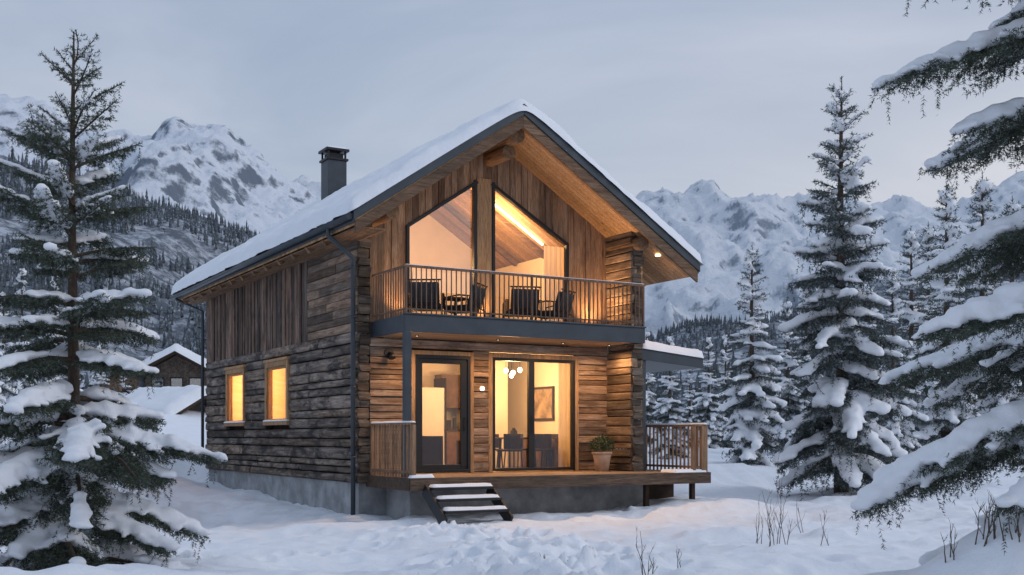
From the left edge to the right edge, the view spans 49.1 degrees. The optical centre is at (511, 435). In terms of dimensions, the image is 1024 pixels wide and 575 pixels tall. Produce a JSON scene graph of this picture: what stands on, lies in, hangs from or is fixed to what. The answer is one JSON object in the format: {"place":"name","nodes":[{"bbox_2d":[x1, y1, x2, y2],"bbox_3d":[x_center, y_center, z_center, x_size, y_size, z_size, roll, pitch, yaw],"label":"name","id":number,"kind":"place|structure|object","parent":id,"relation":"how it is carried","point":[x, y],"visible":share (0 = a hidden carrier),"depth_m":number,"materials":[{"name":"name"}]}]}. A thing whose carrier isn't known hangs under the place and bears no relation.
{"place":"outdoors","nodes":[
{"label":"outdoors","id":0,"kind":"place"},
{"bbox_2d":[0,155,247,389],"bbox_3d":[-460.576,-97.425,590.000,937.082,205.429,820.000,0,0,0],"label":"forest hill","id":1,"kind":"structure","parent":0,"point":[174,242],"depth_m":531.72,"materials":[{"name":"green plant"}]},
{"bbox_2d":[0,149,967,407],"bbox_3d":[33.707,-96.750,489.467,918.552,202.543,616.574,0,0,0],"label":"distant forest","id":2,"kind":"object","parent":1,"relation":"on","point":[170,213],"visible":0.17,"depth_m":557.96,"materials":[{"name":"green plant"}]},
{"bbox_2d":[0,94,657,338],"bbox_3d":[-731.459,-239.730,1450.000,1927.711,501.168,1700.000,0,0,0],"label":"mountain","id":3,"kind":"structure","parent":0,"point":[226,172],"depth_m":1450.74,"materials":[{"name":"white snow"}]},
{"bbox_2d":[0,402,1023,574],"bbox_3d":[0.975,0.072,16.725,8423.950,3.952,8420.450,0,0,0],"label":"snow ground","id":4,"kind":"structure","parent":0,"point":[710,529],"depth_m":17.33,"materials":[{"name":"white snow"}]},
{"bbox_2d":[0,337,17,436],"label":"spruce tree","id":5,"kind":"object","parent":4,"relation":"on","point":[4,387],"visible":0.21,"depth_m":52.32,"materials":[{"name":"green plant"}]},
{"bbox_2d":[0,288,18,395],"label":"spruce tree","id":6,"kind":"object","parent":4,"relation":"on","point":[2,347],"visible":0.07,"depth_m":89.83,"materials":[{"name":"green plant"}]},
{"bbox_2d":[1,268,42,404],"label":"spruce tree","id":7,"kind":"object","parent":4,"relation":"on","point":[21,288],"visible":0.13,"depth_m":61.78,"materials":[{"name":"green plant"}]},
{"bbox_2d":[34,276,83,390],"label":"spruce tree","id":8,"kind":"object","parent":4,"relation":"on","point":[59,309],"visible":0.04,"depth_m":69.80,"materials":[{"name":"green plant"}]},
{"bbox_2d":[87,343,109,387],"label":"spruce tree","id":9,"kind":"object","parent":4,"relation":"on","point":[100,381],"visible":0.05,"depth_m":83.77,"materials":[{"name":"green plant"}]},
{"bbox_2d":[80,372,139,394],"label":"chalet","id":10,"kind":"object","parent":4,"relation":"on","point":[129,390],"visible":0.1,"depth_m":99.81,"materials":[{"name":"brown wood"}]},
{"bbox_2d":[110,389,131,393],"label":"window frames","id":11,"kind":"structure","parent":10,"relation":"in","point":[128,391],"depth_m":99.98,"materials":[{"name":"metal"}]},
{"bbox_2d":[0,29,227,570],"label":"spruce tree","id":12,"kind":"object","parent":4,"relation":"on","point":[63,505],"visible":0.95,"depth_m":10.77,"materials":[{"name":"green plant"}]},
{"bbox_2d":[115,374,132,396],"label":"spruce tree","id":13,"kind":"object","parent":4,"relation":"on","point":[123,394],"visible":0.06,"depth_m":94.86,"materials":[{"name":"green plant"}]},
{"bbox_2d":[124,385,206,414],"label":"chalet","id":14,"kind":"object","parent":4,"relation":"on","point":[173,400],"visible":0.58,"depth_m":59.40,"materials":[{"name":"wood"}]},
{"bbox_2d":[138,344,206,386],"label":"chalet","id":15,"kind":"object","parent":4,"relation":"on","point":[176,365],"visible":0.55,"depth_m":77.91,"materials":[{"name":"brown wood"}]},
{"bbox_2d":[151,377,200,386],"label":"window frames","id":16,"kind":"structure","parent":15,"relation":"in","point":[174,381],"depth_m":77.98,"materials":[{"name":"black metal"}]},
{"bbox_2d":[170,98,710,523],"bbox_3d":[-2.327,-2.823,28.437,8.955,10.146,15.694,0,0,-30],"label":"wooden chalet","id":17,"kind":"object","parent":4,"relation":"on","point":[341,378],"visible":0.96,"depth_m":24.38,"materials":[{"name":"brown wood"}]},
{"bbox_2d":[407,279,445,313],"bbox_3d":[-1.720,-2.687,22.376,0.734,0.797,0.773,0,0,1],"label":"lounge chair","id":18,"kind":"object","parent":17,"relation":"on","point":[424,296],"visible":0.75,"depth_m":22.08,"materials":[{"name":"black fabric"}]},
{"bbox_2d":[443,297,464,314],"bbox_3d":[-1.129,-2.515,22.304,0.480,0.450,0.480,0,0,-30],"label":"side table","id":19,"kind":"object","parent":17,"relation":"on","point":[454,299],"visible":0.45,"depth_m":22.25,"materials":[{"name":"black metal"}]},
{"bbox_2d":[445,282,487,316],"bbox_3d":[-0.961,-2.687,22.879,0.773,0.797,0.734,0,0,18],"label":"lounge chair","id":20,"kind":"object","parent":17,"relation":"on","point":[473,299],"visible":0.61,"depth_m":22.64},
{"bbox_2d":[405,180,574,472],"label":"window frames","id":21,"kind":"structure","parent":17,"relation":"in","point":[464,362],"depth_m":23.76,"materials":[{"name":"black metal"}]},
{"bbox_2d":[495,434,502,467],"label":"dining chair","id":22,"kind":"object","parent":17,"relation":"on","point":[496,443],"visible":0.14,"depth_m":26.98,"materials":[{"name":"black metal"}]},
{"bbox_2d":[496,434,522,467],"bbox_3d":[-0.047,0.366,25.338,0.461,0.831,0.508,0,0,43],"label":"dining chair","id":23,"kind":"object","parent":17,"relation":"on","point":[512,442],"visible":0.98,"depth_m":25.13,"materials":[{"name":"grey fabric"}]},
{"bbox_2d":[504,361,521,377],"bbox_3d":[0.021,-1.670,26.611,0.354,0.560,0.354,0,0,34],"label":"pendant lamp","id":24,"kind":"object","parent":17,"relation":"hanging from","point":[511,374],"visible":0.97,"depth_m":26.59,"materials":[{"name":"white glass"}]},
{"bbox_2d":[503,434,526,467],"bbox_3d":[0.093,0.366,27.184,0.508,0.831,0.461,0,0,-36],"label":"dining chair","id":25,"kind":"object","parent":17,"relation":"on","point":[514,456],"visible":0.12,"depth_m":27.21,"materials":[{"name":"brown wood"}]},
{"bbox_2d":[502,286,542,319],"bbox_3d":[0.220,-2.687,23.433,0.734,0.797,0.773,0,0,-10],"label":"lounge chair","id":26,"kind":"object","parent":17,"relation":"on","point":[524,302],"visible":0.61,"depth_m":23.15,"materials":[{"name":"black fabric"}]},
{"bbox_2d":[495,437,555,467],"bbox_3d":[0.130,0.406,26.322,1.600,0.753,0.900,0,0,-30],"label":"dining table","id":27,"kind":"object","parent":17,"relation":"on","point":[499,456],"visible":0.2,"depth_m":25.69,"materials":[{"name":"brown wood"}]},
{"bbox_2d":[510,428,517,433],"bbox_3d":[0.044,-0.080,26.272,0.176,0.220,0.180,0,0,-30],"label":"vase","id":28,"kind":"object","parent":27,"relation":"on","point":[513,431],"visible":0.66,"depth_m":26.21,"materials":[{"name":"ceramic"}]},
{"bbox_2d":[535,434,551,466],"bbox_3d":[0.657,0.366,25.802,0.508,0.831,0.461,0,0,-16],"label":"dining chair","id":29,"kind":"object","parent":17,"relation":"on","point":[543,442],"visible":0.76,"depth_m":25.60,"materials":[{"name":"grey fabric"}]},
{"bbox_2d":[535,386,553,420],"bbox_3d":[0.720,-0.800,27.875,0.046,0.840,1.200,0,0,-30],"label":"framed picture","id":30,"kind":"object","parent":17,"relation":"attached to","point":[544,403],"visible":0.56,"depth_m":27.68},
{"bbox_2d":[540,434,557,466],"bbox_3d":[0.984,0.366,26.873,0.461,0.831,0.508,0,0,-30],"label":"dining chair","id":31,"kind":"object","parent":17,"relation":"on","point":[555,435],"visible":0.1,"depth_m":26.94,"materials":[{"name":"black metal"}]},
{"bbox_2d":[530,288,575,321],"bbox_3d":[0.879,-2.687,23.877,0.773,0.797,0.734,0,0,29],"label":"lounge chair","id":32,"kind":"object","parent":17,"relation":"on","point":[561,305],"visible":0.58,"depth_m":23.61,"materials":[{"name":"black fabric"}]},
{"bbox_2d":[588,434,614,471],"bbox_3d":[1.975,0.363,24.709,0.625,0.833,0.642,0,0,-30],"label":"potted plant","id":33,"kind":"object","parent":17,"relation":"on","point":[601,461],"visible":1,"depth_m":24.57,"materials":[{"name":"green plant"}]},
{"bbox_2d":[83,332,908,429],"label":"valley forest","id":34,"kind":"object","parent":4,"relation":"on","point":[654,390],"visible":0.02,"depth_m":113.36,"materials":[{"name":"green plant"}]},
{"bbox_2d":[635,527,657,574],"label":"dry shrub","id":35,"kind":"object","parent":4,"relation":"on","point":[642,566],"visible":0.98,"depth_m":11.50,"materials":[{"name":"brown plant"}]},
{"bbox_2d":[637,331,663,446],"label":"spruce tree","id":36,"kind":"object","parent":4,"relation":"on","point":[651,402],"visible":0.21,"depth_m":59.69,"materials":[{"name":"green plant"}]},
{"bbox_2d":[647,334,690,458],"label":"spruce tree","id":37,"kind":"object","parent":4,"relation":"on","point":[663,407],"visible":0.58,"depth_m":45.84,"materials":[{"name":"green plant"}]},
{"bbox_2d":[681,369,698,447],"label":"spruce tree","id":38,"kind":"object","parent":4,"relation":"on","point":[689,394],"visible":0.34,"depth_m":65.81,"materials":[{"name":"green plant"}]},
{"bbox_2d":[689,335,727,448],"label":"spruce tree","id":39,"kind":"object","parent":4,"relation":"on","point":[710,406],"visible":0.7,"depth_m":57.84,"materials":[{"name":"green plant"}]},
{"bbox_2d":[712,332,736,448],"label":"spruce tree","id":40,"kind":"object","parent":4,"relation":"on","point":[723,379],"visible":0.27,"depth_m":69.82,"materials":[{"name":"green plant"}]},
{"bbox_2d":[716,244,797,466],"bbox_3d":[8.456,-2.320,40.118,2.828,9.036,3.136,0,0,-26],"label":"spruce tree","id":41,"kind":"object","parent":4,"relation":"on","point":[752,432],"visible":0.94,"depth_m":39.65,"materials":[{"name":"green plant"}]},
{"bbox_2d":[755,495,762,543],"bbox_3d":[3.416,1.165,15.499,0.108,0.775,0.216,0,0,0],"label":"dry shrub","id":42,"kind":"object","parent":4,"relation":"on","point":[758,528],"visible":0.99,"depth_m":15.50,"materials":[{"name":"brown plant"}]},
{"bbox_2d":[762,442,790,546],"bbox_3d":[3.510,0.822,15.011,0.248,1.490,0.656,0,0,37],"label":"dry shrub","id":43,"kind":"object","parent":4,"relation":"on","point":[775,513],"visible":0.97,"depth_m":15.04,"materials":[{"name":"brown plant"}]},
{"bbox_2d":[765,301,811,454],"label":"spruce tree","id":44,"kind":"object","parent":4,"relation":"on","point":[784,383],"visible":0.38,"depth_m":51.75,"materials":[{"name":"green plant"}]},
{"bbox_2d":[780,502,798,544],"bbox_3d":[3.571,1.168,14.511,0.262,0.633,0.170,0,0,-21],"label":"dry shrub","id":45,"kind":"object","parent":4,"relation":"on","point":[789,532],"visible":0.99,"depth_m":14.52,"materials":[{"name":"brown plant"}]},
{"bbox_2d":[794,503,804,532],"bbox_3d":[4.643,1.282,18.103,0.192,0.675,0.134,0,0,-30],"label":"dry shrub","id":46,"kind":"object","parent":4,"relation":"on","point":[800,519],"visible":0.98,"depth_m":18.08,"materials":[{"name":"brown plant"}]},
{"bbox_2d":[776,289,825,446],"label":"spruce tree","id":47,"kind":"object","parent":4,"relation":"on","point":[802,387],"visible":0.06,"depth_m":61.68,"materials":[{"name":"green plant"}]},
{"bbox_2d":[820,511,828,545],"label":"dry shrub","id":48,"kind":"object","parent":4,"relation":"on","point":[823,531],"visible":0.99,"depth_m":15.02,"materials":[{"name":"brown plant"}]},
{"bbox_2d":[772,76,916,500],"bbox_3d":[8.959,-3.646,30.177,3.758,12.050,4.513,0,0,15],"label":"spruce tree","id":49,"kind":"object","parent":4,"relation":"on","point":[836,411],"visible":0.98,"depth_m":29.55,"materials":[{"name":"green plant"}]},
{"bbox_2d":[848,283,881,438],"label":"spruce tree","id":50,"kind":"object","parent":4,"relation":"on","point":[875,309],"visible":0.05,"depth_m":59.76,"materials":[{"name":"green plant"}]},
{"bbox_2d":[865,273,928,458],"bbox_3d":[13.580,-1.847,39.850,2.607,8.330,2.890,0,0,15],"label":"spruce tree","id":51,"kind":"object","parent":4,"relation":"on","point":[897,426],"visible":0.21,"depth_m":39.68,"materials":[{"name":"green plant"}]},
{"bbox_2d":[879,225,939,442],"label":"spruce tree","id":52,"kind":"object","parent":4,"relation":"on","point":[913,316],"visible":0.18,"depth_m":47.82,"materials":[{"name":"green plant"}]},
{"bbox_2d":[903,221,941,341],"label":"spruce tree","id":53,"kind":"object","parent":4,"relation":"on","point":[928,233],"visible":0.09,"depth_m":61.81,"materials":[{"name":"green plant"}]},
{"bbox_2d":[848,0,1023,564],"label":"spruce tree","id":54,"kind":"object","parent":4,"relation":"on","point":[993,344],"visible":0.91,"depth_m":9.13,"materials":[{"name":"green plant"}]},
{"bbox_2d":[908,183,990,449],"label":"spruce tree","id":55,"kind":"object","parent":4,"relation":"on","point":[948,421],"visible":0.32,"depth_m":43.61,"materials":[{"name":"green plant"}]},
{"bbox_2d":[941,520,957,562],"bbox_3d":[3.317,0.790,8.435,0.119,0.344,0.177,0,0,41],"label":"dry shrub","id":56,"kind":"object","parent":4,"relation":"on","point":[953,550],"visible":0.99,"depth_m":8.43,"materials":[{"name":"brown plant"}]},
{"bbox_2d":[939,172,1004,436],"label":"spruce tree","id":57,"kind":"object","parent":4,"relation":"on","point":[982,187],"visible":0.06,"depth_m":51.80,"materials":[{"name":"green plant"}]},
{"bbox_2d":[974,491,997,546],"bbox_3d":[3.574,0.621,8.484,0.199,0.447,0.318,0,0,8],"label":"dry shrub","id":58,"kind":"object","parent":4,"relation":"on","point":[989,524],"visible":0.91,"depth_m":8.41,"materials":[{"name":"brown plant"}]},
{"bbox_2d":[976,195,1023,412],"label":"spruce tree","id":59,"kind":"object","parent":4,"relation":"on","point":[986,403],"visible":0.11,"depth_m":45.67,"materials":[{"name":"green plant"}]},
{"bbox_2d":[993,501,1020,541],"bbox_3d":[3.662,0.595,8.284,0.156,0.402,0.254,0,0,-44],"label":"dry shrub","id":60,"kind":"object","parent":4,"relation":"on","point":[1016,530],"visible":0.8,"depth_m":8.28,"materials":[{"name":"brown plant"}]},
{"bbox_2d":[0,0,1023,207],"label":"sky","id":61,"kind":"structure","parent":0,"point":[672,95],"materials":[{"name":"grey"}]},
{"bbox_2d":[294,171,1023,332],"bbox_3d":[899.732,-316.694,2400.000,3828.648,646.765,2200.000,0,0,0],"label":"mountain","id":62,"kind":"structure","parent":0,"point":[714,226],"depth_m":2268.68,"materials":[{"name":"white snow"}]},
{"bbox_2d":[652,251,1023,417],"bbox_3d":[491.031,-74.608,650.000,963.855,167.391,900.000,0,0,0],"label":"forest hill","id":63,"kind":"structure","parent":0,"point":[737,354],"depth_m":574.51,"materials":[{"name":"green plant"}]}
]}

